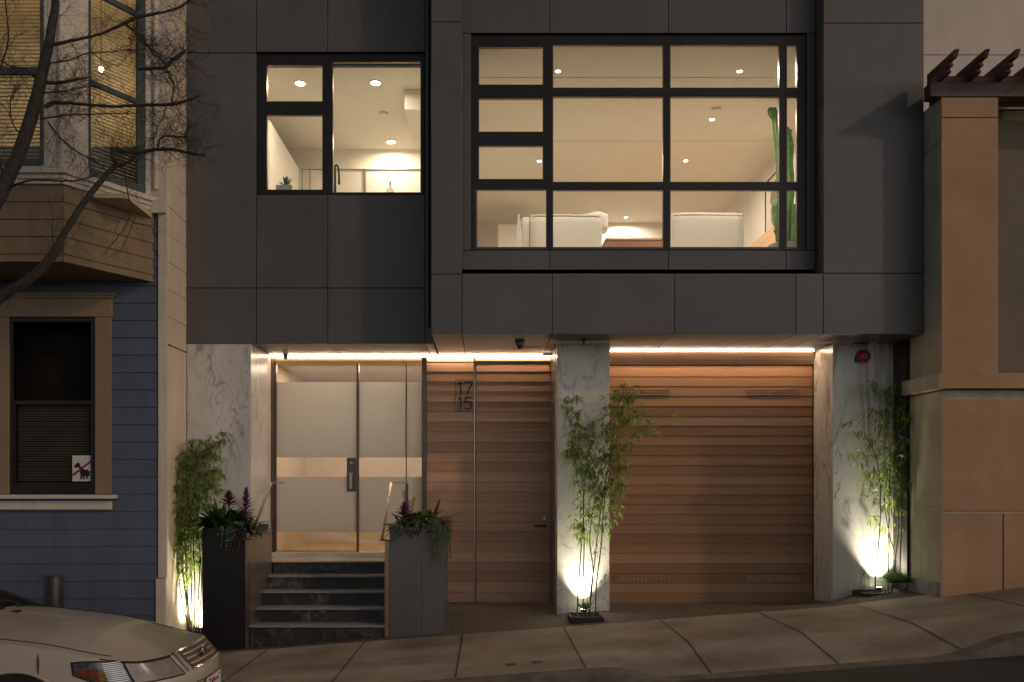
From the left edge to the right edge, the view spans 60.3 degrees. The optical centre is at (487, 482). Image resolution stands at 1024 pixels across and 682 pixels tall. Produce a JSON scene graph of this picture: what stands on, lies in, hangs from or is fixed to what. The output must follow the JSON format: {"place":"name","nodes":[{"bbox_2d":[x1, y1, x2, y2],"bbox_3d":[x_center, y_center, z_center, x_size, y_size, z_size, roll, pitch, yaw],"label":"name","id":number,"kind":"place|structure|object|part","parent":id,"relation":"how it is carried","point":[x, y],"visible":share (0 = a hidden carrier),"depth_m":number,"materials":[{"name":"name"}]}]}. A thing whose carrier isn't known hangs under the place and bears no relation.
{"place":"outdoors","nodes":[
{"label":"outdoors","id":0,"kind":"place"},
{"bbox_2d":[217,589,925,652],"bbox_3d":[1.450,1.574,11.375,14.900,1.268,2.050,0,0,0],"label":"driveway apron","id":1,"kind":"object","parent":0,"point":[467,617],"visible":0.34,"depth_m":10.92,"materials":[{"name":"concrete"}]},
{"bbox_2d":[0,0,187,630],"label":"blue house","id":2,"kind":"structure","parent":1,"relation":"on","point":[93,361],"depth_m":10.50,"materials":[{"name":"paint"}]},
{"bbox_2d":[0,0,43,165],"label":"bay window frame","id":3,"kind":"structure","parent":2,"relation":"in","point":[33,162],"depth_m":9.53,"materials":[{"name":"teal paint"}]},
{"bbox_2d":[9,317,94,493],"bbox_3d":[-5.190,-0.922,10.534,1.034,2.107,0.072,0,0,0],"label":"window frame","id":4,"kind":"structure","parent":2,"relation":"in","point":[15,487],"depth_m":10.50,"materials":[{"name":"black wood"}]},
{"bbox_2d":[72,455,90,480],"bbox_3d":[-4.837,-0.174,10.525,0.242,0.308,0.013,0,0,0],"label":"window sign","id":5,"kind":"object","parent":2,"relation":"attached to","point":[81,467],"visible":1,"depth_m":10.53,"materials":[{"name":"white paper"}]},
{"bbox_2d":[99,1,103,71],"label":"hanging globe lamp","id":6,"kind":"object","parent":2,"relation":"hanging from","point":[101,41],"visible":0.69,"depth_m":10.60,"materials":[{"name":"white"}]},
{"bbox_2d":[88,0,145,192],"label":"bay window frame","id":7,"kind":"structure","parent":2,"relation":"in","point":[140,186],"depth_m":10.32,"materials":[{"name":"beige paint"}]},
{"bbox_2d":[202,524,271,650],"bbox_3d":[-3.121,1.344,11.056,0.558,1.612,1.128,0,0,0],"label":"metal planter","id":8,"kind":"object","parent":1,"relation":"on","point":[234,584],"visible":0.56,"depth_m":10.50,"materials":[{"name":"metal"}]},
{"bbox_2d":[184,493,254,538],"bbox_3d":[-3.255,0.380,10.735,0.843,0.586,0.854,0,0,0],"label":"leafy plant","id":9,"kind":"object","parent":8,"relation":"in","point":[215,516],"visible":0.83,"depth_m":10.60,"materials":[{"name":"green plant"}]},
{"bbox_2d":[212,521,243,550],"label":"trailing plant","id":10,"kind":"object","parent":8,"relation":"in","point":[229,529],"visible":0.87,"depth_m":10.46,"materials":[{"name":"green plant"}]},
{"bbox_2d":[221,490,250,524],"bbox_3d":[-3.196,0.411,10.909,0.667,0.651,0.620,0,0,0],"label":"bromeliad","id":11,"kind":"object","parent":8,"relation":"in","point":[230,498],"visible":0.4,"depth_m":10.93,"materials":[{"name":"plant"}]},
{"bbox_2d":[223,524,258,553],"bbox_3d":[-2.959,0.649,10.607,0.434,0.360,0.546,0,0,0],"label":"coleus","id":12,"kind":"object","parent":8,"relation":"in","point":[238,538],"visible":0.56,"depth_m":10.47,"materials":[{"name":"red plant"}]},
{"bbox_2d":[237,486,268,536],"bbox_3d":[-2.925,0.372,10.834,0.640,0.659,0.568,0,0,0],"label":"bromeliad","id":13,"kind":"object","parent":8,"relation":"in","point":[245,499],"visible":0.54,"depth_m":10.77,"materials":[{"name":"purple plant"}]},
{"bbox_2d":[248,523,265,537],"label":"trailing plant","id":14,"kind":"object","parent":8,"relation":"in","point":[259,531],"visible":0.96,"depth_m":10.71,"materials":[{"name":"green plant"}]},
{"bbox_2d":[234,482,283,539],"bbox_3d":[-2.899,0.333,11.275,0.202,0.692,1.650,0,0,0],"label":"handrail","id":15,"kind":"object","parent":8,"relation":"attached to","point":[260,510],"visible":1,"depth_m":10.95,"materials":[{"name":"metal"}]},
{"bbox_2d":[249,552,384,647],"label":"entrance steps","id":16,"kind":"structure","parent":1,"relation":"on","point":[313,597],"depth_m":11.09,"materials":[{"name":"black stone"}]},
{"bbox_2d":[385,526,447,637],"bbox_3d":[-0.872,1.238,11.055,0.700,1.423,1.130,0,0,0],"label":"metal planter","id":17,"kind":"object","parent":1,"relation":"on","point":[416,588],"visible":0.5,"depth_m":10.50,"materials":[{"name":"metal"}]},
{"bbox_2d":[379,482,407,540],"bbox_3d":[-1.155,0.343,10.965,0.250,0.714,1.030,0,0,0],"label":"handrail","id":18,"kind":"object","parent":17,"relation":"attached to","point":[387,507],"visible":0.86,"depth_m":11.09,"materials":[{"name":"metal"}]},
{"bbox_2d":[381,501,415,538],"bbox_3d":[-1.026,0.451,10.676,0.582,0.464,0.618,0,0,0],"label":"bromeliad","id":19,"kind":"object","parent":17,"relation":"in","point":[404,508],"visible":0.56,"depth_m":10.67,"materials":[{"name":"purple plant"}]},
{"bbox_2d":[402,490,414,513],"bbox_3d":[-0.950,0.335,10.883,0.232,0.519,0.317,0,0,-29],"label":"flower spray","id":20,"kind":"object","parent":17,"relation":"on","point":[412,509],"visible":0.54,"depth_m":10.85,"materials":[{"name":"purple plant"}]},
{"bbox_2d":[399,516,428,537],"bbox_3d":[-0.857,0.532,10.615,0.457,0.286,0.405,0,0,-32],"label":"coleus","id":21,"kind":"object","parent":17,"relation":"in","point":[408,520],"visible":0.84,"depth_m":10.54,"materials":[{"name":"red plant"}]},
{"bbox_2d":[387,518,451,563],"bbox_3d":[-0.811,0.704,10.673,0.757,0.562,0.521,0,0,0],"label":"trailing plant","id":22,"kind":"object","parent":17,"relation":"in","point":[438,527],"visible":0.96,"depth_m":10.46,"materials":[{"name":"green plant"}]},
{"bbox_2d":[397,507,451,536],"bbox_3d":[-0.795,0.484,10.766,0.758,0.388,0.668,0,0,-10],"label":"strap leaf plant","id":23,"kind":"object","parent":17,"relation":"in","point":[428,514],"visible":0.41,"depth_m":10.67,"materials":[{"name":"green plant"}]},
{"bbox_2d":[415,498,462,533],"bbox_3d":[-0.608,0.400,10.771,0.928,0.437,0.778,0,0,-31],"label":"bronze leaf plant","id":24,"kind":"object","parent":17,"relation":"in","point":[436,508],"visible":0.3,"depth_m":10.90,"materials":[{"name":"plant"}]},
{"bbox_2d":[187,0,923,633],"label":"modern house","id":25,"kind":"structure","parent":1,"relation":"on","point":[359,294],"depth_m":11.20,"materials":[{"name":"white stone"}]},
{"bbox_2d":[276,175,293,189],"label":"potted succulent","id":26,"kind":"object","parent":25,"relation":"on","point":[285,185],"visible":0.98,"depth_m":11.55,"materials":[{"name":"white ceramic"}]},
{"bbox_2d":[294,80,306,85],"bbox_3d":[-2.549,-5.442,12.005,0.172,0.011,0.172,0,0,0],"label":"ceiling downlight","id":27,"kind":"object","parent":25,"relation":"attached to","point":[300,83],"visible":1,"depth_m":12.00,"materials":[{"name":"white"}]},
{"bbox_2d":[275,361,358,551],"bbox_3d":[-2.374,-0.367,12.270,1.168,2.658,0.100,0,0,0],"label":"glass door","id":28,"kind":"structure","parent":25,"relation":"in","point":[313,419],"depth_m":12.29,"materials":[{"name":"white glass"}]},
{"bbox_2d":[334,164,339,191],"bbox_3d":[-1.989,-3.881,11.620,0.100,0.642,0.060,0,0,0],"label":"kitchen tap","id":29,"kind":"object","parent":25,"relation":"on","point":[335,165],"visible":0.75,"depth_m":11.61,"materials":[{"name":"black metal"}]},
{"bbox_2d":[257,53,423,193],"bbox_3d":[-1.880,-4.590,11.280,2.150,1.824,0.070,0,0,0],"label":"kitchen window","id":30,"kind":"structure","parent":25,"relation":"in","point":[324,108],"depth_m":11.24,"materials":[{"name":"black metal"}]},
{"bbox_2d":[369,80,381,85],"bbox_3d":[-1.521,-5.442,11.992,0.172,0.011,0.172,0,0,0],"label":"ceiling downlight","id":31,"kind":"object","parent":25,"relation":"attached to","point":[375,82],"visible":1,"depth_m":11.97,"materials":[{"name":"white"}]},
{"bbox_2d":[379,111,388,116],"bbox_3d":[-1.527,-5.431,12.988,0.140,0.034,0.140,0,0,0],"label":"smoke detector","id":32,"kind":"object","parent":25,"relation":"attached to","point":[383,113],"visible":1,"depth_m":12.95,"materials":[{"name":"white paint"}]},
{"bbox_2d":[386,139,396,143],"bbox_3d":[-1.536,-5.442,14.063,0.172,0.011,0.172,0,0,0],"label":"ceiling downlight","id":33,"kind":"object","parent":25,"relation":"attached to","point":[390,141],"visible":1,"depth_m":14.04,"materials":[{"name":"white"}]},
{"bbox_2d":[455,380,473,410],"bbox_3d":[-0.320,-1.210,12.165,0.255,0.430,0.025,0,0,0],"label":"house number sign","id":34,"kind":"object","parent":25,"relation":"attached to","point":[465,401],"visible":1,"depth_m":12.15,"materials":[{"name":"plastic"}]},
{"bbox_2d":[498,224,516,246],"bbox_3d":[0.504,-3.938,17.500,0.592,2.226,0.600,0,0,0],"label":"tall cabinet","id":35,"kind":"object","parent":25,"relation":"on","point":[507,233],"visible":0.24,"depth_m":17.20,"materials":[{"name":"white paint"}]},
{"bbox_2d":[476,363,549,601],"bbox_3d":[0.356,-0.011,12.186,1.023,3.311,0.092,0,0,0],"label":"side door","id":36,"kind":"structure","parent":25,"relation":"in","point":[513,399],"depth_m":12.21,"materials":[{"name":"brown wood"}]},
{"bbox_2d":[515,339,524,348],"bbox_3d":[0.398,-1.707,10.850,0.124,0.121,0.124,0,0,0],"label":"dome camera","id":37,"kind":"object","parent":25,"relation":"attached to","point":[519,343],"visible":1,"depth_m":10.81,"materials":[{"name":"black plastic"}]},
{"bbox_2d":[521,214,601,246],"bbox_3d":[1.099,-3.372,13.248,1.247,1.053,1.015,0,0,0],"label":"sofa","id":38,"kind":"object","parent":25,"relation":"on","point":[576,230],"visible":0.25,"depth_m":12.75,"materials":[{"name":"fabric"}]},
{"bbox_2d":[515,214,523,246],"bbox_3d":[0.467,-3.381,12.729,0.250,1.000,0.042,0,0,0],"label":"throw blanket","id":39,"kind":"object","parent":38,"relation":"on","point":[519,239],"visible":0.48,"depth_m":12.72,"materials":[{"name":"fabric"}]},
{"bbox_2d":[583,211,607,233],"bbox_3d":[1.241,-3.834,13.046,1.112,0.320,0.340,0,0,0],"label":"cushion","id":40,"kind":"object","parent":38,"relation":"on","point":[604,217],"visible":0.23,"depth_m":12.92,"materials":[{"name":"fabric"}]},
{"bbox_2d":[602,238,661,246],"bbox_3d":[2.551,-3.497,15.300,1.087,1.334,0.640,0,0,0],"label":"wooden sideboard","id":41,"kind":"object","parent":25,"relation":"on","point":[632,242],"visible":0.24,"depth_m":15.00,"materials":[{"name":"brown wood"}]},
{"bbox_2d":[471,34,805,249],"bbox_3d":[1.841,-4.157,10.785,4.081,2.645,0.070,0,0,0],"label":"living room window","id":42,"kind":"structure","parent":25,"relation":"in","point":[545,91],"depth_m":10.75,"materials":[{"name":"black metal"}]},
{"bbox_2d":[671,213,743,246],"bbox_3d":[3.210,-3.394,13.223,1.078,1.099,0.966,0,0,0],"label":"sofa","id":43,"kind":"object","parent":25,"relation":"on","point":[707,229],"visible":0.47,"depth_m":12.75,"materials":[{"name":"fabric"}]},
{"bbox_2d":[609,366,812,602],"bbox_3d":[3.006,0.038,11.879,2.747,3.237,0.042,0,0,0],"label":"garage door","id":44,"kind":"structure","parent":25,"relation":"in","point":[700,430],"depth_m":11.87,"materials":[{"name":"brown wood"}]},
{"bbox_2d":[711,107,720,111],"bbox_3d":[3.333,-5.431,12.832,0.140,0.034,0.140,0,0,0],"label":"smoke detector","id":45,"kind":"object","parent":25,"relation":"attached to","point":[715,109],"visible":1,"depth_m":12.80,"materials":[{"name":"white paint"}]},
{"bbox_2d":[750,225,775,246],"bbox_3d":[4.585,-3.397,15.225,0.370,1.145,4.550,0,0,0],"label":"long shelf","id":46,"kind":"object","parent":25,"relation":"on","point":[766,238],"depth_m":13.90,"materials":[{"name":"brown wood"}]},
{"bbox_2d":[765,172,775,231],"bbox_3d":[4.735,-4.540,14.600,0.030,1.120,0.800,0,0,0],"label":"framed picture","id":47,"kind":"object","parent":25,"relation":"attached to","point":[770,197],"visible":0.29,"depth_m":14.79,"materials":[{"name":"metal"}]},
{"bbox_2d":[767,107,794,246],"bbox_3d":[4.227,-4.098,12.600,0.417,2.545,0.416,0,0,-38],"label":"tall cactus","id":48,"kind":"object","parent":25,"relation":"on","point":[772,113],"visible":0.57,"depth_m":12.55,"materials":[{"name":"green plant"}]},
{"bbox_2d":[855,350,870,363],"bbox_3d":[4.763,-1.601,11.155,0.192,0.184,0.087,0,0,0],"label":"alarm bell","id":49,"kind":"object","parent":25,"relation":"attached to","point":[865,358],"visible":1,"depth_m":11.13,"materials":[{"name":"metal"}]},
{"bbox_2d":[568,612,603,623],"bbox_3d":[1.190,1.654,10.698,0.400,0.152,0.404,0,0,0],"label":"planting tray","id":50,"kind":"object","parent":1,"relation":"on","point":[578,617],"visible":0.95,"depth_m":10.50,"materials":[{"name":"grey concrete"}]},
{"bbox_2d":[577,602,596,616],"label":"succulent","id":51,"kind":"object","parent":50,"relation":"in","point":[585,606],"visible":1,"depth_m":10.57,"materials":[{"name":"green plant"}]},
{"bbox_2d":[558,381,681,614],"bbox_3d":[1.606,0.227,10.822,1.552,2.941,0.596,0,0,0],"label":"bamboo","id":52,"kind":"object","parent":50,"relation":"in","point":[589,471],"visible":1,"depth_m":10.79,"materials":[{"name":"green plant"}]},
{"bbox_2d":[852,589,892,596],"bbox_3d":[4.893,1.388,10.948,0.554,0.122,0.404,0,0,0],"label":"planting tray","id":53,"kind":"object","parent":1,"relation":"on","point":[864,593],"visible":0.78,"depth_m":10.90,"materials":[{"name":"black metal"}]},
{"bbox_2d":[838,375,913,592],"bbox_3d":[5.005,-0.031,10.933,1.312,2.978,0.608,0,0,0],"label":"bamboo","id":54,"kind":"object","parent":53,"relation":"in","point":[885,393],"visible":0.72,"depth_m":10.92,"materials":[{"name":"green plant"}]},
{"bbox_2d":[877,572,912,583],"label":"succulent","id":55,"kind":"object","parent":53,"relation":"in","point":[894,578],"visible":1,"depth_m":10.75,"materials":[{"name":"green plant"}]},
{"bbox_2d":[895,0,1023,596],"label":"ochre house","id":56,"kind":"structure","parent":1,"relation":"on","point":[963,386],"depth_m":10.07,"materials":[{"name":"orange paint"}]},
{"bbox_2d":[924,49,1023,106],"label":"pergola","id":57,"kind":"object","parent":56,"relation":"on","point":[1002,85],"visible":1,"depth_m":10.05,"materials":[{"name":"brown wood"}]},
{"bbox_3d":[-3.525,2.029,10.923,0.194,0.142,0.453,0,0,0],"label":"planting tray","id":58,"kind":"object","parent":1,"relation":"on","visible":0},
{"bbox_2d":[172,431,234,632],"bbox_3d":[-3.649,0.664,10.972,1.021,2.616,0.702,0,0,0],"label":"bamboo","id":59,"kind":"object","parent":58,"relation":"in","point":[196,498],"visible":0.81,"depth_m":10.88,"materials":[{"name":"green plant"}]},
{"bbox_2d":[218,587,1023,681],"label":"sidewalk","id":60,"kind":"structure","parent":0,"point":[920,626],"depth_m":8.88,"materials":[{"name":"concrete"}]},
{"bbox_2d":[43,574,63,606],"bbox_3d":[-4.577,1.541,9.300,0.196,1.143,0.196,0,0,0],"label":"bollard","id":61,"kind":"object","parent":60,"relation":"on","point":[53,589],"visible":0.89,"depth_m":9.22,"materials":[{"name":"silver metal"}]},
{"bbox_2d":[0,0,246,312],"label":"street tree","id":62,"kind":"object","parent":60,"relation":"on","point":[11,169],"visible":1,"depth_m":8.66,"materials":[{"name":"brown plant"}]},
{"bbox_2d":[676,655,1023,681],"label":"road","id":63,"kind":"structure","parent":0,"point":[1005,669],"depth_m":7.37,"materials":[{"name":"grey asphalt"}]},
{"bbox_2d":[0,589,220,681],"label":"parked car","id":64,"kind":"object","parent":63,"relation":"on","point":[39,642],"visible":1,"depth_m":6.23,"materials":[{"name":"paint"}]},
{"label":"windows","id":65,"kind":"part","parent":64,"relation":"part of","materials":[{"name":"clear glass"}]},
{"bbox_2d":[409,631,1023,681],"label":"kerb","id":66,"kind":"structure","parent":63,"relation":"on","point":[1008,645],"depth_m":7.84,"materials":[{"name":"concrete"}]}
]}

